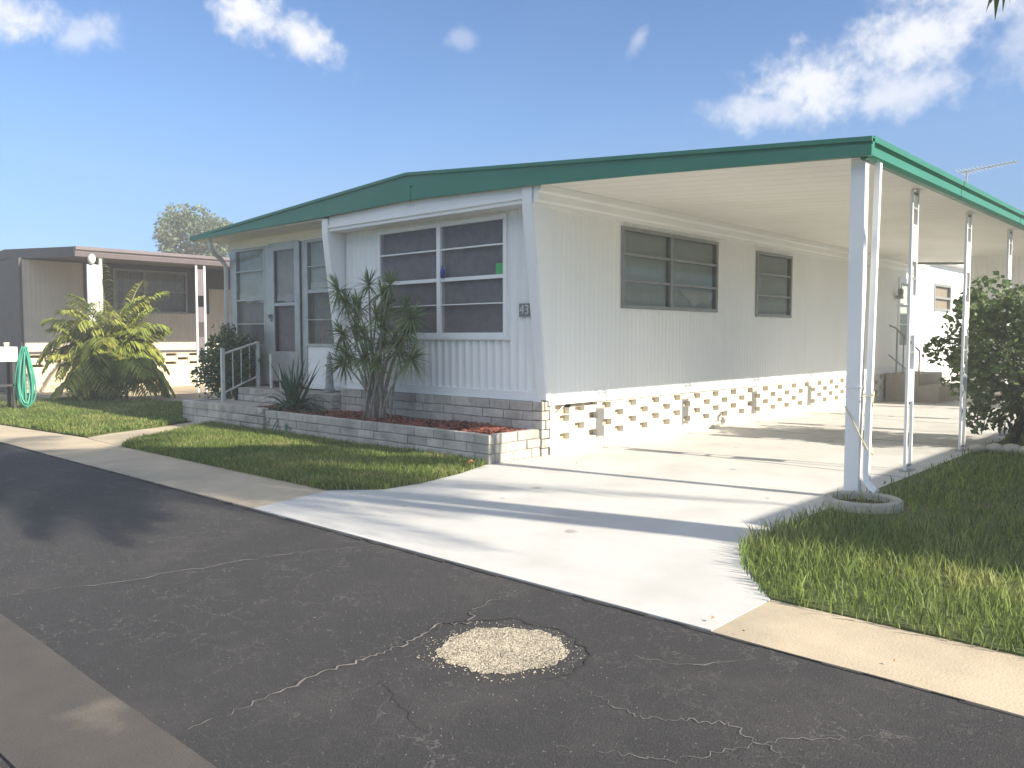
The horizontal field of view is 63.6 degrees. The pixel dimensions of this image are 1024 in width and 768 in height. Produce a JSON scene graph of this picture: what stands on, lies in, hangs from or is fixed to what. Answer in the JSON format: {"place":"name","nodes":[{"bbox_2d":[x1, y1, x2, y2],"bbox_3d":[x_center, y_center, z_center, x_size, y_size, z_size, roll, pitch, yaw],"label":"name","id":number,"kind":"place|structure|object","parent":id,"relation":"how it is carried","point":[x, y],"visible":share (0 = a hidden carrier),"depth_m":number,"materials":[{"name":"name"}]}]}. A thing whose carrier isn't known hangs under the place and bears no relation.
{"place":"outdoors","nodes":[
{"label":"outdoors","id":0,"kind":"place"},
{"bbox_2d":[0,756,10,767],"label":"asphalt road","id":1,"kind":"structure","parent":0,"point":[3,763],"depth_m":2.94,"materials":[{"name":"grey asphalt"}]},
{"bbox_2d":[0,396,188,437],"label":"lawn","id":2,"kind":"structure","parent":0,"point":[175,423],"depth_m":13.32,"materials":[{"name":"plant"}]},
{"bbox_2d":[0,347,17,408],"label":"mailbox","id":3,"kind":"object","parent":2,"relation":"on","point":[8,355],"visible":0.88,"depth_m":16.77,"materials":[{"name":"metal"}]},
{"bbox_2d":[15,346,36,407],"bbox_3d":[-9.946,-0.140,16.881,0.203,1.269,0.396,3,4,42],"label":"garden hose","id":4,"kind":"object","parent":3,"relation":"hanging from","point":[26,360],"visible":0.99,"depth_m":16.82,"materials":[{"name":"green rubber"}]},
{"bbox_2d":[36,258,175,401],"bbox_3d":[-9.511,-1.038,19.549,3.177,3.683,2.848,3,4,42],"label":"areca palm","id":5,"kind":"object","parent":2,"relation":"on","point":[120,354],"visible":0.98,"depth_m":19.03,"materials":[{"name":"green plant"}]},
{"bbox_2d":[86,379,132,400],"bbox_3d":[-9.574,0.100,19.419,2.186,0.700,1.022,3,4,42],"label":"hedge","id":6,"kind":"object","parent":2,"relation":"on","point":[93,393],"visible":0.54,"depth_m":18.95,"materials":[{"name":"green plant"}]},
{"bbox_2d":[190,323,262,399],"bbox_3d":[-5.436,-0.277,15.612,1.931,1.787,0.938,3,4,42],"label":"bush","id":7,"kind":"object","parent":2,"relation":"on","point":[227,341],"visible":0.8,"depth_m":15.39,"materials":[{"name":"green plant"}]},
{"bbox_2d":[88,422,198,445],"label":"footpath","id":8,"kind":"structure","parent":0,"point":[115,438],"depth_m":12.68,"materials":[{"name":"beige concrete"}]},
{"bbox_2d":[183,398,275,428],"bbox_3d":[-4.655,0.505,14.182,2.680,0.378,0.808,3,4,42],"label":"brick step","id":9,"kind":"object","parent":8,"relation":"on","point":[234,412],"visible":0.91,"depth_m":13.92,"materials":[{"name":"concrete"}]},
{"bbox_2d":[220,341,259,400],"bbox_3d":[-4.951,-0.241,15.054,0.060,1.070,0.760,3,4,42],"label":"handrail","id":10,"kind":"object","parent":9,"relation":"on","point":[222,362],"visible":1,"depth_m":14.97,"materials":[{"name":"white metal"}]},
{"bbox_2d":[0,425,328,508],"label":"pavement","id":11,"kind":"structure","parent":0,"point":[243,489],"depth_m":9.37,"materials":[{"name":"beige concrete"}]},
{"bbox_2d":[0,385,461,401],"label":"neighbour slab","id":12,"kind":"structure","parent":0,"point":[182,393],"depth_m":21.49,"materials":[{"name":"beige concrete"}]},
{"bbox_2d":[0,246,230,392],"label":"neighbour home","id":13,"kind":"object","parent":12,"relation":"on","point":[36,284],"visible":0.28,"depth_m":22.75,"materials":[{"name":"beige"}]},
{"bbox_2d":[87,254,95,263],"bbox_3d":[-10.132,-3.015,19.878,0.195,0.260,0.180,3,4,42],"label":"globe lamp","id":14,"kind":"object","parent":13,"relation":"attached to","point":[91,258],"visible":1,"depth_m":19.82,"materials":[{"name":"white glass"}]},
{"bbox_2d":[113,268,187,313],"bbox_3d":[-10.716,-2.733,24.498,0.099,1.270,2.200,3,4,42],"label":"window","id":15,"kind":"structure","parent":13,"relation":"in","point":[175,283],"depth_m":24.60,"materials":[{"name":"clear glass"}]},
{"bbox_2d":[0,391,543,402],"bbox_3d":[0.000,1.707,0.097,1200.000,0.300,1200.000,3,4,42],"label":"ground","id":16,"kind":"structure","parent":0,"point":[3,396],"depth_m":21.31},
{"bbox_2d":[152,202,232,257],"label":"distant tree","id":17,"kind":"object","parent":16,"relation":"on","point":[169,237],"visible":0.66,"depth_m":46.87,"materials":[{"name":"green plant"}]},
{"bbox_2d":[921,265,966,382],"bbox_3d":[14.390,-1.978,28.299,4.200,3.770,14.900,3,4,42],"label":"white home","id":18,"kind":"object","parent":16,"relation":"on","point":[942,287],"visible":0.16,"depth_m":22.67,"materials":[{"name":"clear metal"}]},
{"bbox_2d":[933,283,951,311],"bbox_3d":[11.861,-2.380,22.790,0.095,0.740,1.560,3,4,42],"label":"window","id":19,"kind":"structure","parent":18,"relation":"in","point":[942,292],"depth_m":22.92,"materials":[{"name":"white glass"}]},
{"bbox_2d":[121,420,487,489],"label":"grass","id":20,"kind":"structure","parent":0,"point":[323,463],"depth_m":9.94,"materials":[{"name":"green plant"}]},
{"bbox_2d":[0,442,1023,767],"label":"road","id":21,"kind":"structure","parent":0,"point":[250,658],"depth_m":3.83,"materials":[{"name":"grey asphalt"}]},
{"bbox_2d":[0,614,216,767],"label":"concrete gutter","id":22,"kind":"object","parent":21,"relation":"on","point":[57,710],"visible":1,"depth_m":3.23,"materials":[{"name":"grey concrete"}]},
{"bbox_2d":[416,621,584,682],"bbox_3d":[-0.031,1.283,4.004,0.765,0.012,0.801,3,4,42],"label":"gravel patch","id":23,"kind":"object","parent":21,"relation":"on","point":[518,641],"visible":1,"depth_m":3.97,"materials":[{"name":"beige gravel"}]},
{"bbox_2d":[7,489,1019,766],"bbox_3d":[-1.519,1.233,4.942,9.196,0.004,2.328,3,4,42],"label":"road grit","id":24,"kind":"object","parent":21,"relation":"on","point":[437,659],"visible":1,"depth_m":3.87,"materials":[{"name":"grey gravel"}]},
{"bbox_2d":[0,0,1023,255],"label":"sky","id":25,"kind":"structure","parent":0,"point":[113,113],"materials":[{"name":"blue"}]},
{"bbox_2d":[253,399,1016,631],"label":"driveway","id":26,"kind":"structure","parent":0,"point":[653,527],"depth_m":7.36,"materials":[{"name":"concrete"}]},
{"bbox_2d":[265,410,539,463],"bbox_3d":[-2.094,0.645,11.990,5.812,0.348,0.938,3,4,42],"label":"brick planter","id":27,"kind":"object","parent":26,"relation":"on","point":[498,447],"visible":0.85,"depth_m":10.57,"materials":[{"name":"brick"}]},
{"bbox_2d":[254,355,336,432],"bbox_3d":[-3.496,0.224,13.085,2.065,1.395,1.224,3,4,42],"label":"strap leaf plant","id":28,"kind":"object","parent":27,"relation":"in","point":[292,395],"visible":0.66,"depth_m":12.97,"materials":[{"name":"green plant"}]},
{"bbox_2d":[317,267,434,420],"bbox_3d":[-1.966,-0.558,11.666,2.404,2.245,1.012,3,4,42],"label":"dracaena","id":29,"kind":"object","parent":27,"relation":"in","point":[375,401],"visible":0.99,"depth_m":11.61,"materials":[{"name":"plant"}]},
{"bbox_2d":[261,405,525,433],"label":"mulch","id":30,"kind":"object","parent":27,"relation":"on","point":[487,428],"visible":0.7,"depth_m":11.21,"materials":[{"name":"red wood"}]},
{"bbox_2d":[190,136,1023,492],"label":"mobile home","id":31,"kind":"object","parent":26,"relation":"on","point":[584,304],"visible":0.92,"depth_m":11.72,"materials":[{"name":"white metal"}]},
{"bbox_2d":[234,246,265,346],"bbox_3d":[-4.934,-1.647,15.729,1.070,1.860,0.147,3,4,42],"label":"window","id":32,"kind":"structure","parent":31,"relation":"in","point":[249,262],"depth_m":15.82,"materials":[{"name":"glass"}]},
{"bbox_2d":[269,354,280,388],"bbox_3d":[-4.215,-0.226,14.693,0.330,0.620,0.055,3,4,42],"label":"rail post","id":33,"kind":"object","parent":31,"relation":"on","point":[271,369],"visible":0.91,"depth_m":14.76,"materials":[{"name":"white metal"}]},
{"bbox_2d":[267,240,301,381],"bbox_3d":[-4.097,-1.297,14.861,1.000,2.500,0.183,3,4,42],"label":"door","id":34,"kind":"structure","parent":31,"relation":"in","point":[288,252],"depth_m":14.92,"materials":[{"name":"metal"}]},
{"bbox_2d":[305,238,334,346],"bbox_3d":[-3.043,-1.559,14.005,1.370,1.840,0.147,3,4,42],"label":"window","id":35,"kind":"structure","parent":31,"relation":"in","point":[316,275],"depth_m":14.35,"materials":[{"name":"glass"}]},
{"bbox_2d":[324,352,334,391],"bbox_3d":[-3.045,-0.198,13.761,0.180,0.660,0.175,3,4,42],"label":"garden ornament","id":36,"kind":"object","parent":31,"relation":"on","point":[329,384],"visible":0.81,"depth_m":13.71,"materials":[{"name":"white stone"}]},
{"bbox_2d":[440,266,444,277],"bbox_3d":[-0.973,-1.571,11.543,0.060,0.170,0.060,3,4,42],"label":"bottle","id":37,"kind":"object","parent":31,"relation":"on","point":[442,271],"visible":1,"depth_m":11.52,"materials":[{"name":"blue glass"}]},
{"bbox_2d":[377,214,509,339],"bbox_3d":[-1.032,-1.449,11.672,2.750,1.635,0.120,3,4,42],"label":"window","id":38,"kind":"structure","parent":31,"relation":"in","point":[470,302],"depth_m":11.53,"materials":[{"name":"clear glass"}]},
{"bbox_2d":[621,226,718,312],"bbox_3d":[2.420,-1.683,12.482,0.099,1.140,2.710,3,4,42],"label":"window","id":39,"kind":"structure","parent":31,"relation":"in","point":[660,270],"depth_m":12.39,"materials":[{"name":"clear glass"}]},
{"bbox_2d":[755,251,792,317],"bbox_3d":[4.758,-1.793,15.044,0.095,1.150,1.450,3,4,42],"label":"window","id":40,"kind":"structure","parent":31,"relation":"in","point":[773,282],"depth_m":15.12,"materials":[{"name":"grey glass"}]},
{"bbox_2d":[844,391,874,454],"bbox_3d":[3.224,0.356,7.638,0.265,0.589,0.130,3,4,42],"label":"cord","id":41,"kind":"object","parent":31,"relation":"attached to","point":[855,425],"visible":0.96,"depth_m":7.58,"materials":[{"name":"white plastic"}]},
{"bbox_2d":[897,277,912,366],"bbox_3d":[9.739,-1.476,20.544,0.110,2.290,1.050,3,4,42],"label":"door","id":42,"kind":"structure","parent":31,"relation":"in","point":[902,282],"depth_m":20.58,"materials":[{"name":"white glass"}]},
{"bbox_2d":[956,160,1017,182],"bbox_3d":[10.141,-3.746,17.639,1.103,1.874,0.920,3,4,42],"label":"tv antenna","id":43,"kind":"object","parent":31,"relation":"attached to","point":[993,166],"visible":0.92,"depth_m":17.62,"materials":[{"name":"silver metal"}]},
{"bbox_2d":[885,325,959,402],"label":"side steps","id":44,"kind":"structure","parent":26,"relation":"on","point":[929,387],"depth_m":19.29,"materials":[{"name":"concrete"}]},
{"bbox_2d":[966,256,1023,406],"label":"storage shed","id":45,"kind":"structure","parent":26,"relation":"on","point":[984,265],"depth_m":17.59,"materials":[{"name":"beige"}]},
{"bbox_2d":[711,600,1023,717],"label":"sidewalk","id":46,"kind":"structure","parent":0,"point":[986,677],"depth_m":3.94,"materials":[{"name":"beige concrete"}]},
{"bbox_2d":[737,439,1023,656],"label":"side lawn","id":47,"kind":"structure","parent":0,"point":[903,624],"depth_m":5.21,"materials":[{"name":"plant"}]},
{"bbox_2d":[839,498,882,502],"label":"gravel","id":48,"kind":"structure","parent":47,"relation":"on","point":[865,500],"depth_m":7.38,"materials":[{"name":"grey gravel"}]},
{"bbox_2d":[822,491,903,513],"bbox_3d":[3.098,1.050,7.290,0.670,0.095,0.670,3,4,42],"label":"concrete ring","id":49,"kind":"object","parent":47,"relation":"on","point":[834,501],"visible":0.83,"depth_m":7.14,"materials":[{"name":"concrete"}]},
{"bbox_2d":[969,443,985,451],"bbox_3d":[6.052,0.841,10.728,0.214,0.139,0.170,3,4,42],"label":"edging stone","id":50,"kind":"object","parent":47,"relation":"on","point":[975,447],"visible":0.87,"depth_m":10.67,"materials":[{"name":"white stone"}]},
{"bbox_2d":[985,443,1003,452],"bbox_3d":[6.257,0.844,10.690,0.248,0.160,0.200,3,4,42],"label":"edging stone","id":51,"kind":"object","parent":47,"relation":"on","point":[995,447],"visible":0.67,"depth_m":10.63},
{"bbox_2d":[986,0,1004,17],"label":"coconut palm","id":52,"kind":"object","parent":47,"relation":"on","point":[996,2],"visible":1,"depth_m":5.66,"materials":[{"name":"plant"}]},
{"bbox_2d":[1003,443,1020,453],"bbox_3d":[6.419,0.848,10.614,0.220,0.172,0.231,0,3,-8],"label":"edging stone","id":53,"kind":"object","parent":47,"relation":"on","point":[1009,447],"visible":0.64,"depth_m":10.54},
{"bbox_2d":[1017,446,1023,454],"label":"edging stone","id":54,"kind":"object","parent":47,"relation":"on","point":[1021,449],"visible":0.72,"depth_m":10.45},
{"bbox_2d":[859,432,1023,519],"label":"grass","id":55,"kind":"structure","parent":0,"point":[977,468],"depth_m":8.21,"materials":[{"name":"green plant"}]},
{"bbox_2d":[986,435,1023,451],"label":"planting bed","id":56,"kind":"object","parent":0,"point":[1002,442],"visible":0.2,"depth_m":11.70,"materials":[{"name":"soil"}]},
{"bbox_2d":[922,271,1023,443],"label":"shrub","id":57,"kind":"object","parent":56,"relation":"on","point":[987,315],"visible":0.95,"depth_m":11.29,"materials":[{"name":"dark green leaf"},{"name":"dark bark"}]}
]}

